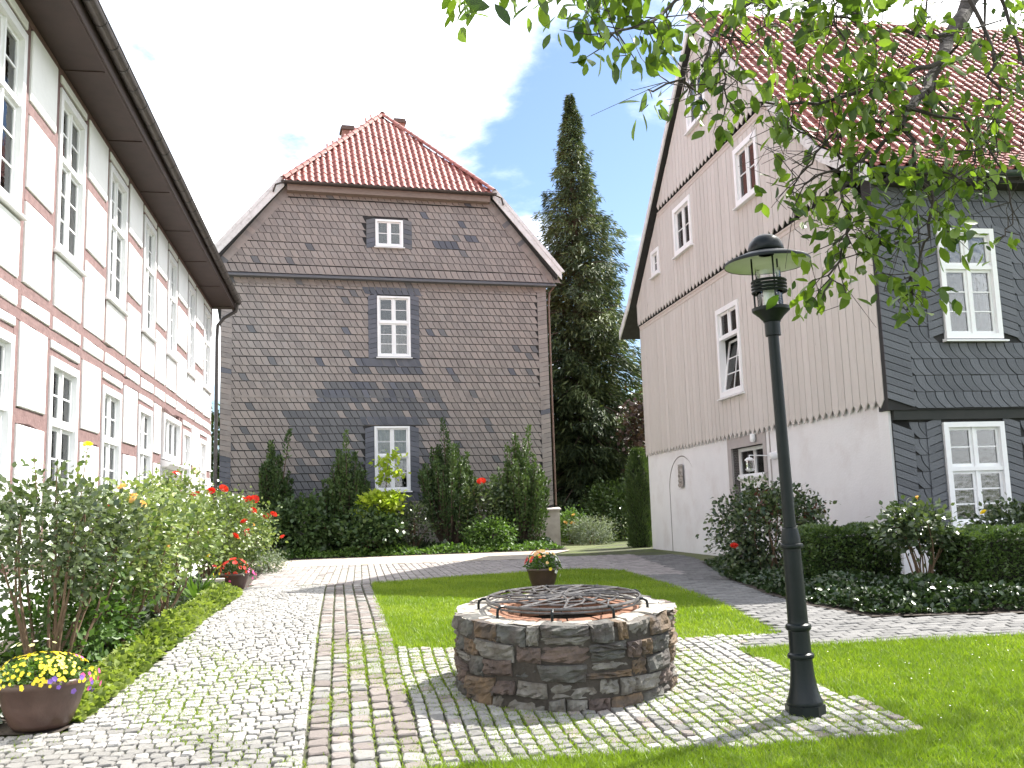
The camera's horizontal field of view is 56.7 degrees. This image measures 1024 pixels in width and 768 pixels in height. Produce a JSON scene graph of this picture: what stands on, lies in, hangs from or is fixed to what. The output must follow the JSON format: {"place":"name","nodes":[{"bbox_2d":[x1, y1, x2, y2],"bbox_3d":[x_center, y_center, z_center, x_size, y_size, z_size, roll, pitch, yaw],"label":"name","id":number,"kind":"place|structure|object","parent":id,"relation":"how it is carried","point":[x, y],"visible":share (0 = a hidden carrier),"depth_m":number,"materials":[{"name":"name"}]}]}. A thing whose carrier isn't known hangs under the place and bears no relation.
{"place":"outdoors","nodes":[
{"label":"outdoors","id":0,"kind":"place"},
{"bbox_2d":[210,402,219,505],"bbox_3d":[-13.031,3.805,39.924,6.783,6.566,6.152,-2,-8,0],"label":"downpipe","id":1,"kind":"object","parent":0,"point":[212,444],"visible":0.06,"depth_m":38.86,"materials":[{"name":"grey metal"}]},
{"bbox_2d":[201,550,567,569],"bbox_3d":[-3.522,4.744,25.541,11.301,0.001,4.564,-1,-8,-8],"label":"gravel strip","id":2,"kind":"object","parent":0,"point":[412,559],"visible":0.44,"depth_m":25.57,"materials":[{"name":"grey gravel"}]},
{"bbox_2d":[0,583,925,767],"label":"cobbled path","id":3,"kind":"structure","parent":0,"point":[273,626],"depth_m":7.11,"materials":[{"name":"stone"}]},
{"bbox_2d":[0,621,933,767],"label":"joint moss","id":4,"kind":"object","parent":3,"relation":"on","point":[395,647],"visible":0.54,"depth_m":7.12,"materials":[{"name":"green plant"}]},
{"bbox_2d":[452,584,677,713],"bbox_3d":[0.448,2.228,7.912,1.874,0.940,1.893,-2,-4,0],"label":"stone well","id":5,"kind":"object","parent":3,"relation":"on","point":[580,648],"visible":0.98,"depth_m":7.20,"materials":[{"name":"stone"}]},
{"bbox_2d":[724,234,825,720],"bbox_3d":[2.020,0.635,7.020,0.645,3.590,0.645,-3,-8,0],"label":"street lamp","id":6,"kind":"object","parent":3,"relation":"on","point":[766,254],"visible":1,"depth_m":6.97,"materials":[{"name":"black metal"}]},
{"bbox_2d":[0,516,1023,737],"bbox_3d":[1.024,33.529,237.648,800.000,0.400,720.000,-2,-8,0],"label":"ground","id":7,"kind":"structure","parent":0,"point":[574,546],"depth_m":24.31,"materials":[{"name":"plant"}]},
{"bbox_2d":[0,0,241,641],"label":"half timbered house","id":8,"kind":"structure","parent":7,"relation":"on","point":[117,286],"depth_m":13.81,"materials":[{"name":"white paint"}]},
{"bbox_2d":[0,327,14,499],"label":"window","id":9,"kind":"structure","parent":8,"relation":"in","point":[7,339],"depth_m":10.59,"materials":[{"name":"white paint"}]},
{"bbox_2d":[0,0,27,220],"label":"window","id":10,"kind":"structure","parent":8,"relation":"in","point":[13,37],"depth_m":10.95,"materials":[{"name":"white paint"}]},
{"bbox_2d":[45,356,79,502],"bbox_3d":[-6.040,0.654,12.673,0.230,1.875,1.420,0,-8,-10],"label":"window","id":11,"kind":"structure","parent":8,"relation":"in","point":[63,391],"depth_m":12.75,"materials":[{"name":"white paint"}]},
{"bbox_2d":[53,87,87,276],"bbox_3d":[-6.149,-2.759,13.159,0.230,2.275,1.370,0,-8,-10],"label":"window","id":12,"kind":"structure","parent":8,"relation":"in","point":[72,139],"depth_m":13.25,"materials":[{"name":"white paint"}]},
{"bbox_2d":[99,384,121,503],"bbox_3d":[-6.502,1.022,15.282,0.230,1.875,1.370,0,-8,-10],"label":"window","id":13,"kind":"structure","parent":8,"relation":"in","point":[111,400],"depth_m":15.49,"materials":[{"name":"white paint"}]},
{"bbox_2d":[105,162,129,316],"bbox_3d":[-6.624,-2.382,15.841,0.230,2.275,1.370,0,-8,-10],"label":"window","id":14,"kind":"structure","parent":8,"relation":"in","point":[118,190],"depth_m":15.95,"materials":[{"name":"white paint"}]},
{"bbox_2d":[136,404,152,497],"bbox_3d":[-6.994,1.358,17.864,0.165,1.820,1.270,0,-8,-10],"label":"window","id":15,"kind":"structure","parent":8,"relation":"in","point":[145,416],"depth_m":18.09,"materials":[{"name":"white paint"}]},
{"bbox_2d":[141,214,158,342],"bbox_3d":[-7.081,-2.020,18.416,0.230,2.275,1.250,0,-8,-10],"label":"window","id":16,"kind":"structure","parent":8,"relation":"in","point":[149,232],"depth_m":18.58,"materials":[{"name":"white paint"}]},
{"bbox_2d":[163,468,176,563],"bbox_3d":[-7.405,2.960,20.360,0.050,2.240,1.890,0,-8,-10],"label":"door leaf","id":17,"kind":"structure","parent":8,"relation":"in","point":[163,468],"depth_m":20.40,"materials":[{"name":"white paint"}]},
{"bbox_2d":[161,412,180,463],"bbox_3d":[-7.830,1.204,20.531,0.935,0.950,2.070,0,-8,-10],"label":"window","id":18,"kind":"structure","parent":8,"relation":"in","point":[170,426],"depth_m":20.67,"materials":[{"name":"white paint"}]},
{"bbox_2d":[166,251,179,362],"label":"window","id":19,"kind":"structure","parent":8,"relation":"in","point":[171,343],"depth_m":21.11,"materials":[{"name":"white paint"}]},
{"bbox_2d":[181,429,190,501],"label":"window","id":20,"kind":"structure","parent":8,"relation":"in","point":[186,435],"depth_m":22.96,"materials":[{"name":"white paint"}]},
{"bbox_2d":[187,281,197,379],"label":"window","id":21,"kind":"structure","parent":8,"relation":"in","point":[191,291],"depth_m":23.79,"materials":[{"name":"white paint"}]},
{"bbox_2d":[199,438,206,506],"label":"window","id":22,"kind":"structure","parent":8,"relation":"in","point":[203,444],"depth_m":25.58,"materials":[{"name":"white paint"}]},
{"bbox_2d":[203,305,212,393],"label":"window","id":23,"kind":"structure","parent":8,"relation":"in","point":[207,316],"depth_m":26.53,"materials":[{"name":"white paint"}]},
{"bbox_2d":[0,569,265,734],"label":"flower bed","id":24,"kind":"object","parent":7,"relation":"on","point":[5,729],"visible":0.15,"depth_m":7.06,"materials":[{"name":"soil"}]},
{"bbox_2d":[0,638,101,731],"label":"flower pot","id":25,"kind":"object","parent":24,"relation":"on","point":[47,694],"visible":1,"depth_m":6.86,"materials":[{"name":"ceramic"}]},
{"bbox_2d":[0,559,161,668],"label":"leafy shrub","id":26,"kind":"object","parent":24,"relation":"on","point":[107,632],"visible":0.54,"depth_m":8.73,"materials":[{"name":"green plant"}]},
{"bbox_2d":[0,441,164,672],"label":"rose bush","id":27,"kind":"object","parent":24,"relation":"on","point":[86,505],"visible":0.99,"depth_m":8.18,"materials":[{"name":"green plant"}]},
{"bbox_2d":[13,464,207,646],"bbox_3d":[-4.104,1.798,9.741,1.874,1.946,2.212,-2,-8,0],"label":"rose bush","id":28,"kind":"object","parent":24,"relation":"on","point":[158,522],"visible":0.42,"depth_m":9.77,"materials":[{"name":"green plant"}]},
{"bbox_2d":[0,567,256,723],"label":"ivy","id":29,"kind":"object","parent":24,"relation":"on","point":[149,614],"visible":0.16,"depth_m":11.33,"materials":[{"name":"green plant"}]},
{"bbox_2d":[69,580,242,722],"bbox_3d":[-3.986,2.839,11.371,0.755,0.613,8.994,-1,-8,-8],"label":"ground cover","id":30,"kind":"object","parent":24,"relation":"on","point":[122,667],"visible":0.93,"depth_m":9.28,"materials":[{"name":"green plant"}]},
{"bbox_2d":[91,480,232,617],"bbox_3d":[-4.341,2.045,11.636,1.733,1.814,2.061,-2,-8,0],"label":"rose bush","id":31,"kind":"object","parent":24,"relation":"on","point":[201,539],"visible":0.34,"depth_m":11.71,"materials":[{"name":"green plant"}]},
{"bbox_2d":[109,462,218,591],"bbox_3d":[-5.438,2.321,14.936,1.767,2.219,2.184,-2,-8,0],"label":"rose bush","id":32,"kind":"object","parent":24,"relation":"on","point":[179,482],"visible":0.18,"depth_m":14.90,"materials":[{"name":"green plant"}]},
{"bbox_2d":[161,565,226,598],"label":"spiky plant","id":33,"kind":"object","parent":24,"relation":"on","point":[193,590],"visible":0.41,"depth_m":14.03,"materials":[{"name":"green plant"}]},
{"bbox_2d":[202,578,224,583],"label":"stone block","id":34,"kind":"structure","parent":24,"relation":"on","point":[217,579],"depth_m":15.53,"materials":[{"name":"stone"}]},
{"bbox_2d":[175,466,262,578],"bbox_3d":[-5.584,2.641,17.432,2.126,2.263,1.966,3,-9,-33],"label":"rose bush","id":35,"kind":"object","parent":24,"relation":"on","point":[235,524],"visible":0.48,"depth_m":17.32,"materials":[{"name":"green plant"}]},
{"bbox_2d":[213,558,256,588],"bbox_3d":[-4.770,3.269,16.321,0.727,0.557,0.671,-2,-8,0],"label":"flower pot","id":36,"kind":"object","parent":24,"relation":"on","point":[238,579],"visible":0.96,"depth_m":16.19,"materials":[{"name":"ceramic"}]},
{"bbox_2d":[189,486,288,571],"bbox_3d":[-5.877,3.158,20.139,2.184,1.984,2.397,4,-9,-34],"label":"rose bush","id":37,"kind":"object","parent":24,"relation":"on","point":[262,527],"visible":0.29,"depth_m":20.02,"materials":[{"name":"green plant"}]},
{"bbox_2d":[247,547,296,573],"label":"catmint clump","id":38,"kind":"object","parent":24,"relation":"on","point":[268,567],"visible":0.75,"depth_m":21.17,"materials":[{"name":"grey plant"}]},
{"bbox_2d":[215,112,564,549],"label":"slate house","id":39,"kind":"structure","parent":7,"relation":"on","point":[392,281],"depth_m":32.62,"materials":[{"name":"stone"}]},
{"bbox_2d":[374,219,404,248],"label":"window","id":40,"kind":"structure","parent":39,"relation":"in","point":[389,234],"depth_m":32.99,"materials":[{"name":"white paint"}]},
{"bbox_2d":[374,426,412,491],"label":"window","id":41,"kind":"structure","parent":39,"relation":"in","point":[388,438],"depth_m":32.16,"materials":[{"name":"white paint"}]},
{"bbox_2d":[376,296,412,358],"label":"window","id":42,"kind":"structure","parent":39,"relation":"in","point":[393,312],"depth_m":32.74,"materials":[{"name":"white paint"}]},
{"bbox_2d":[245,536,566,559],"bbox_3d":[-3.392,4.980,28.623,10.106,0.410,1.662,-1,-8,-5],"label":"ground cover","id":43,"kind":"object","parent":7,"relation":"on","point":[430,550],"visible":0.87,"depth_m":28.30,"materials":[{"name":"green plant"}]},
{"bbox_2d":[253,428,294,551],"bbox_3d":[-7.433,3.426,29.771,1.230,4.041,1.200,-4,-8,17],"label":"yew","id":44,"kind":"object","parent":43,"relation":"on","point":[274,485],"visible":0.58,"depth_m":29.56,"materials":[{"name":"green plant"}]},
{"bbox_2d":[259,488,347,558],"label":"dark shrub","id":45,"kind":"object","parent":43,"relation":"on","point":[314,533],"visible":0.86,"depth_m":28.53,"materials":[{"name":"green plant"}]},
{"bbox_2d":[321,429,370,545],"bbox_3d":[-5.280,3.423,30.057,1.517,3.993,1.617,4,-9,-35],"label":"yew","id":46,"kind":"object","parent":43,"relation":"on","point":[346,490],"visible":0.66,"depth_m":29.80,"materials":[{"name":"green plant"}]},
{"bbox_2d":[328,502,413,556],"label":"dark shrub","id":47,"kind":"object","parent":43,"relation":"on","point":[387,527],"visible":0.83,"depth_m":28.34,"materials":[{"name":"green plant"}]},
{"bbox_2d":[352,447,412,547],"bbox_3d":[-4.058,3.635,29.131,1.936,3.326,1.845,-2,-8,0],"label":"golden maple","id":48,"kind":"object","parent":43,"relation":"on","point":[383,500],"visible":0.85,"depth_m":29.00,"materials":[{"name":"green plant"}]},
{"bbox_2d":[395,498,443,548],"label":"twiggy shrub","id":49,"kind":"object","parent":43,"relation":"on","point":[409,512],"visible":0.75,"depth_m":29.29,"materials":[{"name":"green plant"}]},
{"bbox_2d":[417,417,477,543],"bbox_3d":[-2.057,3.219,30.561,2.045,4.336,2.037,-2,-8,0],"label":"yew","id":50,"kind":"object","parent":43,"relation":"on","point":[444,480],"visible":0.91,"depth_m":30.13,"materials":[{"name":"green plant"}]},
{"bbox_2d":[454,476,516,540],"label":"rose bush","id":51,"kind":"object","parent":43,"relation":"on","point":[499,510],"visible":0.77,"depth_m":29.88,"materials":[{"name":"green plant"}]},
{"bbox_2d":[458,512,519,552],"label":"dark shrub","id":52,"kind":"object","parent":43,"relation":"on","point":[503,530],"visible":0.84,"depth_m":29.08,"materials":[{"name":"green plant"}]},
{"bbox_2d":[489,424,550,542],"bbox_3d":[0.252,3.311,30.990,2.089,4.130,2.046,-2,-8,0],"label":"yew","id":53,"kind":"object","parent":43,"relation":"on","point":[528,489],"visible":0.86,"depth_m":30.47,"materials":[{"name":"green plant"}]},
{"bbox_2d":[560,504,591,543],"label":"flowering plant","id":54,"kind":"object","parent":7,"relation":"on","point":[565,520],"visible":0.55,"depth_m":34.08,"materials":[{"name":"green plant"}]},
{"bbox_2d":[562,512,625,544],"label":"lavender bush","id":55,"kind":"object","parent":7,"relation":"on","point":[585,540],"visible":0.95,"depth_m":33.04,"materials":[{"name":"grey plant"}]},
{"bbox_2d":[609,364,648,472],"bbox_3d":[6.062,2.535,38.475,4.194,7.537,4.439,-2,-8,0],"label":"copper tree","id":56,"kind":"object","parent":7,"relation":"on","point":[637,410],"visible":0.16,"depth_m":38.31,"materials":[{"name":"green plant"}]},
{"bbox_2d":[470,636,1023,767],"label":"lawn front","id":57,"kind":"structure","parent":7,"relation":"on","point":[887,709],"depth_m":6.20,"materials":[{"name":"plant"}]},
{"bbox_2d":[384,629,1023,767],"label":"grass","id":58,"kind":"structure","parent":57,"relation":"on","point":[1006,690],"depth_m":6.63,"materials":[{"name":"green plant"}]},
{"bbox_2d":[441,0,1023,328],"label":"walnut tree","id":59,"kind":"object","parent":57,"relation":"on","point":[663,32],"visible":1,"depth_m":4.88,"materials":[{"name":"green plant"}]},
{"bbox_2d":[619,10,1023,573],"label":"gabled house","id":60,"kind":"structure","parent":7,"relation":"on","point":[884,411],"depth_m":18.59,"materials":[{"name":"wood"}]},
{"bbox_2d":[649,246,660,279],"bbox_3d":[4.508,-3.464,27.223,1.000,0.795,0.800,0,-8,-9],"label":"window","id":61,"kind":"structure","parent":60,"relation":"in","point":[654,255],"depth_m":27.25,"materials":[{"name":"white paint"}]},
{"bbox_2d":[672,194,693,259],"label":"window","id":62,"kind":"structure","parent":60,"relation":"in","point":[681,214],"depth_m":24.89,"materials":[{"name":"white paint"}]},
{"bbox_2d":[684,62,705,135],"bbox_3d":[4.599,-7.110,23.689,0.230,1.345,1.400,0,-8,-9],"label":"window","id":63,"kind":"structure","parent":60,"relation":"in","point":[690,121],"depth_m":23.92,"materials":[{"name":"white paint"}]},
{"bbox_2d":[715,299,744,400],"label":"window","id":64,"kind":"structure","parent":60,"relation":"in","point":[728,337],"depth_m":22.21,"materials":[{"name":"white paint"}]},
{"bbox_2d":[732,129,759,210],"bbox_3d":[5.153,-4.674,20.778,0.230,1.385,1.340,0,-8,-9],"label":"window","id":65,"kind":"structure","parent":60,"relation":"in","point":[745,178],"depth_m":20.82,"materials":[{"name":"white paint"}]},
{"bbox_2d":[737,445,768,553],"bbox_3d":[5.458,2.632,21.066,0.180,2.500,1.770,0,-8,-9],"label":"door","id":66,"kind":"structure","parent":60,"relation":"in","point":[758,461],"depth_m":21.33,"materials":[{"name":"white paint"}]},
{"bbox_2d":[935,228,1009,341],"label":"window","id":67,"kind":"structure","parent":60,"relation":"in","point":[980,319],"depth_m":15.98,"materials":[{"name":"white paint"}]},
{"bbox_2d":[941,421,1013,527],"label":"window","id":68,"kind":"structure","parent":60,"relation":"in","point":[975,453],"depth_m":15.65,"materials":[{"name":"white paint"}]},
{"bbox_2d":[702,562,1023,615],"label":"hedge bed","id":69,"kind":"object","parent":7,"relation":"on","point":[996,610],"visible":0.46,"depth_m":10.35,"materials":[{"name":"soil"}]},
{"bbox_2d":[704,552,760,583],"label":"ivy","id":70,"kind":"object","parent":69,"relation":"on","point":[747,573],"visible":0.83,"depth_m":15.34,"materials":[{"name":"green plant"}]},
{"bbox_2d":[695,468,840,573],"bbox_3d":[4.162,2.316,15.385,2.306,1.900,2.113,-2,-8,0],"label":"rose bush","id":71,"kind":"object","parent":69,"relation":"on","point":[770,501],"visible":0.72,"depth_m":15.13,"materials":[{"name":"green plant"}]},
{"bbox_2d":[797,521,903,579],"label":"clipped hedge","id":72,"kind":"object","parent":69,"relation":"on","point":[837,548],"visible":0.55,"depth_m":12.61,"materials":[{"name":"green plant"}]},
{"bbox_2d":[748,566,1023,613],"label":"ivy","id":73,"kind":"object","parent":69,"relation":"on","point":[892,593],"visible":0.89,"depth_m":10.70,"materials":[{"name":"green plant"}]},
{"bbox_2d":[864,495,975,587],"bbox_3d":[5.000,2.010,11.623,1.348,1.306,1.126,-2,-8,0],"label":"rose bush","id":74,"kind":"object","parent":69,"relation":"on","point":[917,519],"visible":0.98,"depth_m":11.53,"materials":[{"name":"green plant"}]},
{"bbox_2d":[926,522,1023,584],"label":"clipped hedge","id":75,"kind":"object","parent":69,"relation":"on","point":[994,554],"visible":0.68,"depth_m":11.26,"materials":[{"name":"green plant"}]},
{"bbox_2d":[946,491,1023,525],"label":"rose bush","id":76,"kind":"object","parent":69,"relation":"on","point":[1013,513],"visible":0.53,"depth_m":13.03,"materials":[{"name":"green plant"}]},
{"bbox_2d":[99,0,1023,502],"label":"sky","id":77,"kind":"structure","parent":0,"point":[240,94],"materials":[{"name":"white"}]},
{"bbox_2d":[370,567,780,648],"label":"lawn","id":78,"kind":"structure","parent":0,"point":[563,581],"depth_m":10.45,"materials":[{"name":"plant"}]},
{"bbox_2d":[523,549,561,588],"bbox_3d":[0.476,2.825,14.498,0.596,0.591,0.600,3,-9,-29],"label":"flower pot","id":79,"kind":"object","parent":78,"relation":"on","point":[541,575],"visible":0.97,"depth_m":14.34,"materials":[{"name":"ceramic"}]},
{"bbox_2d":[563,529,627,541],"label":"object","id":80,"kind":"structure","parent":0,"point":[605,540],"depth_m":36.66,"materials":[{"name":"plant"}]},
{"bbox_2d":[554,496,598,538],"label":"shade shrub","id":81,"kind":"object","parent":80,"relation":"on","point":[578,510],"visible":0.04,"depth_m":39.96,"materials":[{"name":"green plant"}]},
{"bbox_2d":[530,92,644,534],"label":"conifer","id":82,"kind":"object","parent":80,"relation":"on","point":[588,384],"visible":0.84,"depth_m":41.37,"materials":[{"name":"green plant"}]},
{"bbox_2d":[561,531,627,540],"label":"grass","id":83,"kind":"structure","parent":80,"relation":"on","point":[594,537],"depth_m":36.60,"materials":[{"name":"plant"}]},
{"bbox_2d":[578,474,650,539],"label":"shade shrub","id":84,"kind":"object","parent":80,"relation":"on","point":[595,506],"visible":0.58,"depth_m":36.61,"materials":[{"name":"green plant"}]},
{"bbox_2d":[244,540,1023,650],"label":"paved path","id":85,"kind":"structure","parent":0,"point":[699,576],"depth_m":15.36,"materials":[{"name":"grey paving stone"}]},
{"bbox_2d":[623,446,652,547],"bbox_3d":[3.971,3.503,29.528,1.016,3.145,1.034,-2,-8,0],"label":"columnar thuja","id":86,"kind":"object","parent":85,"relation":"on","point":[638,507],"visible":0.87,"depth_m":29.25,"materials":[{"name":"green plant"}]}
]}

